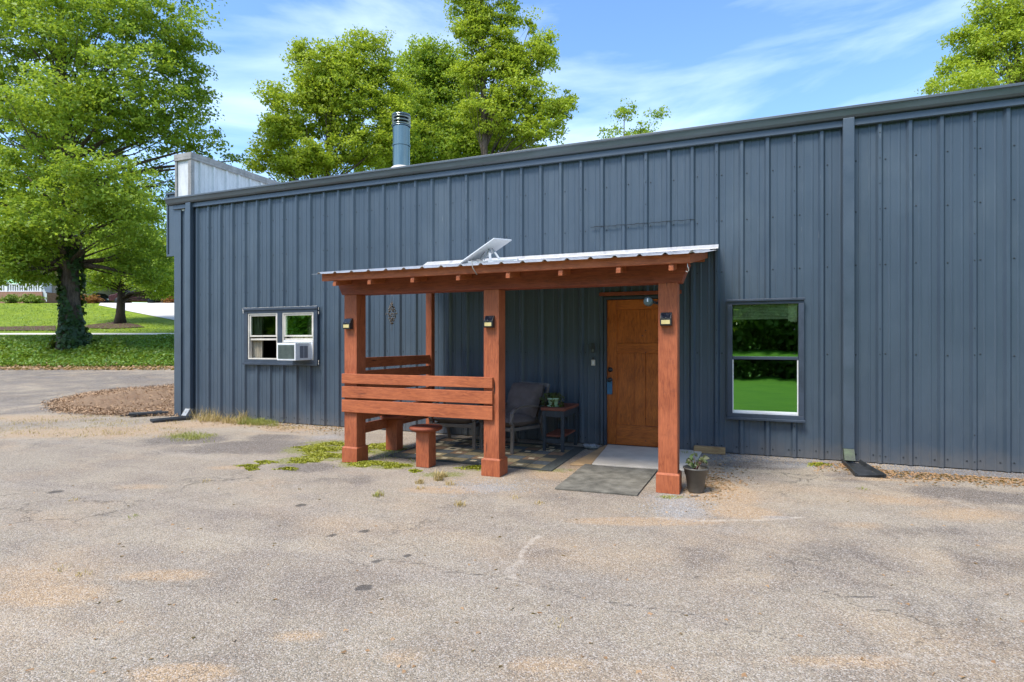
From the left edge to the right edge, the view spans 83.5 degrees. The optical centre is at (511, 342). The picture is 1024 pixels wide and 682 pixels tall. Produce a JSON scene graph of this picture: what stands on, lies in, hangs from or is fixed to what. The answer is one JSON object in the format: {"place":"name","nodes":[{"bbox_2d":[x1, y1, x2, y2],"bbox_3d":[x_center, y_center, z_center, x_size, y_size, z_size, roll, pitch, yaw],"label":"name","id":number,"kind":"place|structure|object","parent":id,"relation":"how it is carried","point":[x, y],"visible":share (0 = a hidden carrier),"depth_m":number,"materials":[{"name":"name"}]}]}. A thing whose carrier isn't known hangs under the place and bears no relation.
{"place":"outdoors","nodes":[
{"label":"outdoors","id":0,"kind":"place"},
{"bbox_2d":[0,334,168,367],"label":"bank","id":1,"kind":"structure","parent":0,"point":[81,359],"depth_m":28.48,"materials":[{"name":"green plant"}]},
{"bbox_2d":[0,333,173,358],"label":"ivy ground cover","id":2,"kind":"object","parent":1,"relation":"on","point":[160,341],"visible":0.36,"depth_m":24.05,"materials":[{"name":"green plant"}]},
{"bbox_2d":[0,348,173,366],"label":"bank grass","id":3,"kind":"structure","parent":1,"relation":"on","point":[32,360],"depth_m":21.76,"materials":[{"name":"green plant"}]},
{"bbox_2d":[0,0,250,350],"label":"oak tree","id":4,"kind":"object","parent":1,"relation":"on","point":[64,170],"visible":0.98,"depth_m":22.87,"materials":[{"name":"green plant"}]},
{"bbox_2d":[914,0,1023,94],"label":"tree","id":5,"kind":"object","parent":1,"relation":"on","point":[1005,26],"visible":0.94,"depth_m":27.52,"materials":[{"name":"green plant"}]},
{"bbox_2d":[0,368,173,413],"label":"driveway road","id":6,"kind":"structure","parent":0,"point":[25,391],"depth_m":16.70,"materials":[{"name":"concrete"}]},
{"bbox_2d":[0,362,173,369],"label":"leaf litter","id":7,"kind":"object","parent":6,"relation":"on","point":[49,367],"visible":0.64,"depth_m":20.64,"materials":[{"name":"brown plant"}]},
{"bbox_2d":[39,383,177,416],"bbox_3d":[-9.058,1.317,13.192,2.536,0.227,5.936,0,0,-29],"label":"mulch bed","id":8,"kind":"object","parent":6,"relation":"on","point":[117,398],"visible":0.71,"depth_m":13.04,"materials":[{"name":"brown wood"}]},
{"bbox_2d":[128,411,168,415],"bbox_3d":[-7.115,1.388,11.244,0.660,0.054,0.249,2,-1,-30],"label":"splash block","id":9,"kind":"object","parent":8,"relation":"on","point":[145,413],"depth_m":11.21,"materials":[{"name":"grey concrete"}]},
{"bbox_2d":[0,303,173,332],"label":"lawn","id":10,"kind":"structure","parent":0,"point":[154,319],"depth_m":38.26,"materials":[{"name":"green plant"}]},
{"bbox_2d":[0,294,20,302],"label":"shrub","id":11,"kind":"object","parent":10,"relation":"on","point":[9,298],"visible":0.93,"depth_m":48.05,"materials":[{"name":"green plant"}]},
{"bbox_2d":[16,294,32,302],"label":"shrub","id":12,"kind":"object","parent":10,"relation":"on","point":[21,298],"visible":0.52,"depth_m":47.93,"materials":[{"name":"green plant"}]},
{"bbox_2d":[0,326,54,329],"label":"dark mulch bed","id":13,"kind":"object","parent":10,"relation":"on","point":[27,327],"visible":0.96,"depth_m":33.49,"materials":[{"name":"brown wood"}]},
{"bbox_2d":[0,186,57,257],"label":"tree","id":14,"kind":"object","parent":10,"relation":"on","point":[14,217],"visible":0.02,"depth_m":60.49,"materials":[{"name":"green plant"}]},
{"bbox_2d":[25,294,46,302],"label":"shrub","id":15,"kind":"object","parent":10,"relation":"on","point":[36,299],"visible":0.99,"depth_m":47.77,"materials":[{"name":"green plant"}]},
{"bbox_2d":[0,262,116,302],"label":"brick house","id":16,"kind":"structure","parent":10,"relation":"on","point":[48,292],"depth_m":50.48,"materials":[{"name":"beige"}]},
{"bbox_2d":[43,273,51,292],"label":"door","id":17,"kind":"structure","parent":16,"relation":"in","point":[49,288],"depth_m":52.97,"materials":[{"name":"white plastic"}]},
{"bbox_2d":[22,186,106,227],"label":"tree","id":18,"kind":"object","parent":10,"relation":"on","point":[54,202],"depth_m":63.31,"materials":[{"name":"green plant"}]},
{"bbox_2d":[86,294,104,302],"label":"shrub","id":19,"kind":"object","parent":10,"relation":"on","point":[93,299],"visible":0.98,"depth_m":47.82,"materials":[{"name":"red plant"}]},
{"bbox_2d":[93,293,114,302],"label":"parked car","id":20,"kind":"object","parent":10,"relation":"on","point":[105,297],"visible":0.2,"depth_m":57.24,"materials":[{"name":"black paint"}]},
{"bbox_2d":[85,321,143,327],"bbox_3d":[-24.234,-1.101,34.421,4.897,0.601,2.703,0,0,38],"label":"dark mulch bed","id":21,"kind":"object","parent":10,"relation":"on","point":[127,325],"visible":0.86,"depth_m":34.54,"materials":[{"name":"brown wood"}]},
{"bbox_2d":[77,183,165,293],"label":"tree","id":22,"kind":"object","parent":10,"relation":"on","point":[162,224],"visible":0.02,"depth_m":58.97,"materials":[{"name":"green plant"}]},
{"bbox_2d":[79,221,173,323],"bbox_3d":[-23.866,-4.291,35.714,8.464,6.856,4.691,0,0,22],"label":"lawn tree","id":23,"kind":"object","parent":10,"relation":"on","point":[99,281],"visible":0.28,"depth_m":35.35,"materials":[{"name":"green plant"}]},
{"bbox_2d":[108,289,159,302],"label":"parked car","id":24,"kind":"object","parent":10,"relation":"on","point":[113,297],"visible":0.41,"depth_m":53.22,"materials":[{"name":"paint"}]},
{"bbox_2d":[115,227,173,302],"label":"tree","id":25,"kind":"object","parent":10,"relation":"on","point":[161,301],"visible":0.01,"depth_m":51.36,"materials":[{"name":"green plant"}]},
{"bbox_2d":[161,296,173,302],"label":"shrub","id":26,"kind":"object","parent":10,"relation":"on","point":[169,300],"visible":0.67,"depth_m":49.80,"materials":[{"name":"red plant"}]},
{"bbox_2d":[239,24,429,181],"bbox_3d":[-9.322,-7.495,30.096,9.668,18.514,5.010,0,0,-16],"label":"tree","id":27,"kind":"object","parent":10,"relation":"on","point":[326,96],"visible":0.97,"depth_m":29.42,"materials":[{"name":"green plant"}]},
{"bbox_2d":[362,33,546,169],"bbox_3d":[-3.546,-8.639,34.870,11.738,20.776,6.934,0,0,1],"label":"tree","id":28,"kind":"object","parent":10,"relation":"on","point":[438,98],"visible":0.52,"depth_m":34.31,"materials":[{"name":"green plant"}]},
{"bbox_2d":[441,0,579,154],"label":"tree","id":29,"kind":"object","parent":10,"relation":"on","point":[511,61],"visible":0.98,"depth_m":30.57,"materials":[{"name":"green plant"}]},
{"bbox_2d":[597,98,670,138],"bbox_3d":[6.970,-6.153,32.931,4.165,15.788,3.604,0,0,22],"label":"tree","id":30,"kind":"object","parent":10,"relation":"on","point":[621,109],"visible":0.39,"depth_m":32.86,"materials":[{"name":"green plant"}]},
{"bbox_2d":[0,333,173,333],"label":"street","id":31,"kind":"structure","parent":0,"point":[91,333],"depth_m":29.48,"materials":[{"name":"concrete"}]},
{"bbox_2d":[99,303,173,319],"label":"concrete drive","id":32,"kind":"structure","parent":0,"point":[163,310],"depth_m":43.32,"materials":[{"name":"white concrete"}]},
{"bbox_2d":[0,414,1023,681],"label":"parking lot","id":33,"kind":"structure","parent":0,"point":[820,544],"depth_m":3.64,"materials":[{"name":"grey asphalt"}]},
{"bbox_2d":[150,415,193,422],"bbox_3d":[-6.258,1.409,10.570,0.660,0.053,0.324,0,0,-40],"label":"splash block","id":34,"kind":"object","parent":33,"relation":"on","point":[167,419],"depth_m":10.54,"materials":[{"name":"grey concrete"}]},
{"bbox_2d":[0,408,699,627],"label":"dry grass","id":35,"kind":"structure","parent":33,"relation":"on","point":[227,419],"depth_m":9.76,"materials":[{"name":"brown plant"}]},
{"bbox_2d":[380,414,408,450],"bbox_3d":[-1.584,1.203,7.729,0.390,0.470,0.390,0,0,18],"label":"stool","id":36,"kind":"object","parent":33,"relation":"on","point":[394,434],"visible":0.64,"depth_m":7.65,"materials":[{"name":"brown wood"}]},
{"bbox_2d":[409,424,442,467],"bbox_3d":[-1.001,1.203,6.677,0.390,0.470,0.390,0,0,22],"label":"stool","id":37,"kind":"object","parent":33,"relation":"on","point":[425,445],"visible":1,"depth_m":6.61,"materials":[{"name":"brown wood"}]},
{"bbox_2d":[386,437,585,470],"bbox_3d":[-0.288,1.431,7.532,2.200,0.008,1.560,0,0,22],"label":"patio rug","id":38,"kind":"object","parent":33,"relation":"on","point":[533,456],"visible":0.62,"depth_m":7.38,"materials":[{"name":"fabric"}]},
{"bbox_2d":[428,387,483,448],"bbox_3d":[-0.725,1.002,8.137,0.684,0.875,0.829,0,0,14],"label":"patio chair","id":39,"kind":"object","parent":38,"relation":"on","point":[447,423],"visible":0.31,"depth_m":7.80,"materials":[{"name":"brown metal"}]},
{"bbox_2d":[478,382,549,453],"bbox_3d":[0.039,1.002,7.818,0.624,0.875,0.829,0,0,42],"label":"patio chair","id":40,"kind":"object","parent":38,"relation":"on","point":[523,404],"visible":0.87,"depth_m":7.79,"materials":[{"name":"grey metal"}]},
{"bbox_2d":[541,403,578,451],"bbox_3d":[0.659,1.147,7.816,0.330,0.578,0.680,0,0,22],"label":"side table","id":41,"kind":"object","parent":38,"relation":"on","point":[568,409],"visible":0.87,"depth_m":7.56,"materials":[{"name":"brown wood"}]},
{"bbox_2d":[539,392,564,420],"bbox_3d":[0.542,0.863,7.702,0.252,0.390,0.328,0,0,-42],"label":"potted succulent","id":42,"kind":"object","parent":41,"relation":"on","point":[553,399],"visible":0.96,"depth_m":7.66,"materials":[{"name":"green plant"}]},
{"bbox_2d":[128,416,869,518],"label":"green weeds","id":43,"kind":"object","parent":33,"relation":"on","point":[259,421],"visible":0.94,"depth_m":8.82,"materials":[{"name":"green plant"}]},
{"bbox_2d":[288,427,732,529],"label":"light gravel","id":44,"kind":"structure","parent":33,"relation":"on","point":[553,484],"depth_m":5.43,"materials":[{"name":"beige gravel"}]},
{"bbox_2d":[3,417,1023,677],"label":"fallen leaves","id":45,"kind":"object","parent":33,"relation":"on","point":[919,475],"visible":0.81,"depth_m":5.99,"materials":[{"name":"brown plant"}]},
{"bbox_2d":[9,419,1022,681],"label":"loose grit","id":46,"kind":"object","parent":33,"relation":"on","point":[529,587],"visible":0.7,"depth_m":3.23,"materials":[{"name":"grey gravel"}]},
{"bbox_2d":[317,244,718,494],"bbox_3d":[0.184,0.083,7.069,4.342,2.712,2.658,0,0,22],"label":"wooden porch","id":47,"kind":"object","parent":33,"relation":"on","point":[367,394],"visible":0.97,"depth_m":6.21,"materials":[{"name":"brown wood"}]},
{"bbox_2d":[343,318,352,328],"bbox_3d":[-1.961,-0.223,6.844,0.104,0.129,0.070,0,0,22],"label":"solar light","id":48,"kind":"object","parent":47,"relation":"attached to","point":[347,323],"visible":1,"depth_m":6.83,"materials":[{"name":"black plastic"}]},
{"bbox_2d":[385,301,396,323],"bbox_3d":[-1.743,-0.443,8.340,0.164,0.553,0.147,0,0,-42],"label":"wind chime","id":49,"kind":"object","parent":47,"relation":"hanging from","point":[391,320],"visible":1,"depth_m":8.34,"materials":[{"name":"metal"}]},
{"bbox_2d":[459,238,518,274],"bbox_3d":[-0.249,-0.963,6.575,0.616,0.551,1.380,0,0,-12],"label":"satellite antenna","id":50,"kind":"object","parent":47,"relation":"on","point":[485,251],"visible":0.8,"depth_m":6.82,"materials":[{"name":"white plastic"}]},
{"bbox_2d":[484,316,494,327],"bbox_3d":[-0.247,-0.223,6.148,0.104,0.129,0.070,0,0,22],"label":"solar light","id":51,"kind":"object","parent":47,"relation":"attached to","point":[489,321],"visible":1,"depth_m":6.13,"materials":[{"name":"black plastic"}]},
{"bbox_2d":[643,297,657,305],"bbox_3d":[1.356,-0.396,5.563,0.178,0.090,0.118,0,0,-1],"label":"security camera","id":52,"kind":"object","parent":47,"relation":"attached to","point":[648,301],"visible":0.94,"depth_m":5.52,"materials":[{"name":"grey plastic"}]},
{"bbox_2d":[660,312,671,325],"bbox_3d":[1.462,-0.223,5.454,0.104,0.129,0.070,0,0,22],"label":"solar light","id":53,"kind":"object","parent":47,"relation":"attached to","point":[665,318],"visible":1,"depth_m":5.44,"materials":[{"name":"black plastic"}]},
{"bbox_2d":[233,441,830,472],"bbox_3d":[0.286,1.428,7.239,7.040,0.046,1.981,0,0,3],"label":"moss","id":54,"kind":"object","parent":33,"relation":"on","point":[321,453],"visible":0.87,"depth_m":6.94,"materials":[{"name":"green plant"}]},
{"bbox_2d":[570,445,606,465],"bbox_3d":[1.049,1.431,7.326,0.232,0.015,1.403,0,0,22],"label":"slab edging","id":55,"kind":"object","parent":33,"relation":"on","point":[591,457],"visible":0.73,"depth_m":7.04,"materials":[{"name":"beige concrete"}]},
{"bbox_2d":[582,443,599,448],"bbox_3d":[1.067,1.407,7.758,0.245,0.058,0.194,0,0,22],"label":"stone bowl","id":56,"kind":"object","parent":33,"relation":"on","point":[590,446],"visible":1,"depth_m":7.72,"materials":[{"name":"grey stone"}]},
{"bbox_2d":[164,82,1023,471],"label":"metal building","id":57,"kind":"structure","parent":33,"relation":"on","point":[852,288],"depth_m":7.64,"materials":[{"name":"blue metal"}]},
{"bbox_2d":[242,306,318,365],"bbox_3d":[-4.106,-0.115,10.251,1.750,1.040,0.199,0,0,22],"label":"window","id":58,"kind":"structure","parent":57,"relation":"in","point":[294,322],"depth_m":10.18,"materials":[{"name":"beige plastic"}]},
{"bbox_2d":[277,340,312,360],"bbox_3d":[-3.809,0.135,9.904,0.640,0.340,0.453,0,0,22],"label":"window air conditioner","id":59,"kind":"object","parent":57,"relation":"attached to","point":[294,351],"depth_m":9.70,"materials":[{"name":"white plastic"}]},
{"bbox_2d":[591,343,594,352],"bbox_3d":[1.139,0.077,8.068,0.050,0.135,0.030,0,0,22],"label":"doorbell","id":60,"kind":"object","parent":57,"relation":"attached to","point":[592,347],"visible":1,"depth_m":8.05,"materials":[{"name":"black plastic"}]},
{"bbox_2d":[604,296,657,447],"bbox_3d":[1.748,0.404,7.838,0.998,2.072,0.140,0,0,22],"label":"door","id":61,"kind":"structure","parent":57,"relation":"in","point":[633,372],"depth_m":7.91,"materials":[{"name":"brown wood"}]},
{"bbox_2d":[607,381,611,393],"bbox_3d":[1.352,0.610,7.960,0.072,0.225,0.028,0,0,22],"label":"door tag","id":62,"kind":"object","parent":61,"relation":"hanging from","point":[609,387],"depth_m":7.96,"materials":[{"name":"blue plastic"}]},
{"bbox_2d":[726,298,804,422],"bbox_3d":[3.197,0.219,7.262,0.910,1.538,0.138,0,0,22],"label":"window","id":63,"kind":"structure","parent":57,"relation":"in","point":[770,310],"depth_m":7.25,"materials":[{"name":"white plastic"}]},
{"bbox_2d":[555,464,657,495],"bbox_3d":[1.017,1.428,6.014,0.830,0.021,1.190,0,0,22],"label":"door mat","id":64,"kind":"object","parent":33,"relation":"on","point":[608,479],"depth_m":5.95,"materials":[{"name":"rubber"}]},
{"bbox_2d":[592,444,701,470],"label":"concrete slab","id":65,"kind":"structure","parent":33,"relation":"on","point":[628,456],"depth_m":7.06,"materials":[{"name":"concrete"}]},
{"bbox_2d":[683,452,709,493],"bbox_3d":[1.780,1.254,5.538,0.246,0.369,0.269,0,0,22],"label":"flower pot","id":66,"kind":"object","parent":33,"relation":"on","point":[696,474],"visible":1,"depth_m":5.46,"materials":[{"name":"grey plastic"}]},
{"bbox_2d":[694,445,724,454],"bbox_3d":[2.562,1.395,7.446,0.385,0.085,0.085,0,0,22],"label":"wood block","id":67,"kind":"object","parent":33,"relation":"on","point":[711,450],"depth_m":7.41,"materials":[{"name":"brown wood"}]},
{"bbox_2d":[701,453,1023,479],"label":"gravel","id":68,"kind":"structure","parent":33,"relation":"on","point":[958,473],"depth_m":6.65,"materials":[{"name":"light grey gravel"}]},
{"bbox_2d":[841,459,886,477],"bbox_3d":[3.922,1.409,6.461,0.299,0.053,0.720,0,0,16],"label":"splash block","id":69,"kind":"object","parent":33,"relation":"on","point":[861,468],"depth_m":6.38,"materials":[{"name":"grey concrete"}]},
{"bbox_2d":[0,0,1023,302],"label":"sky","id":70,"kind":"structure","parent":0,"point":[709,62],"materials":[{"name":"blue"}]}
]}

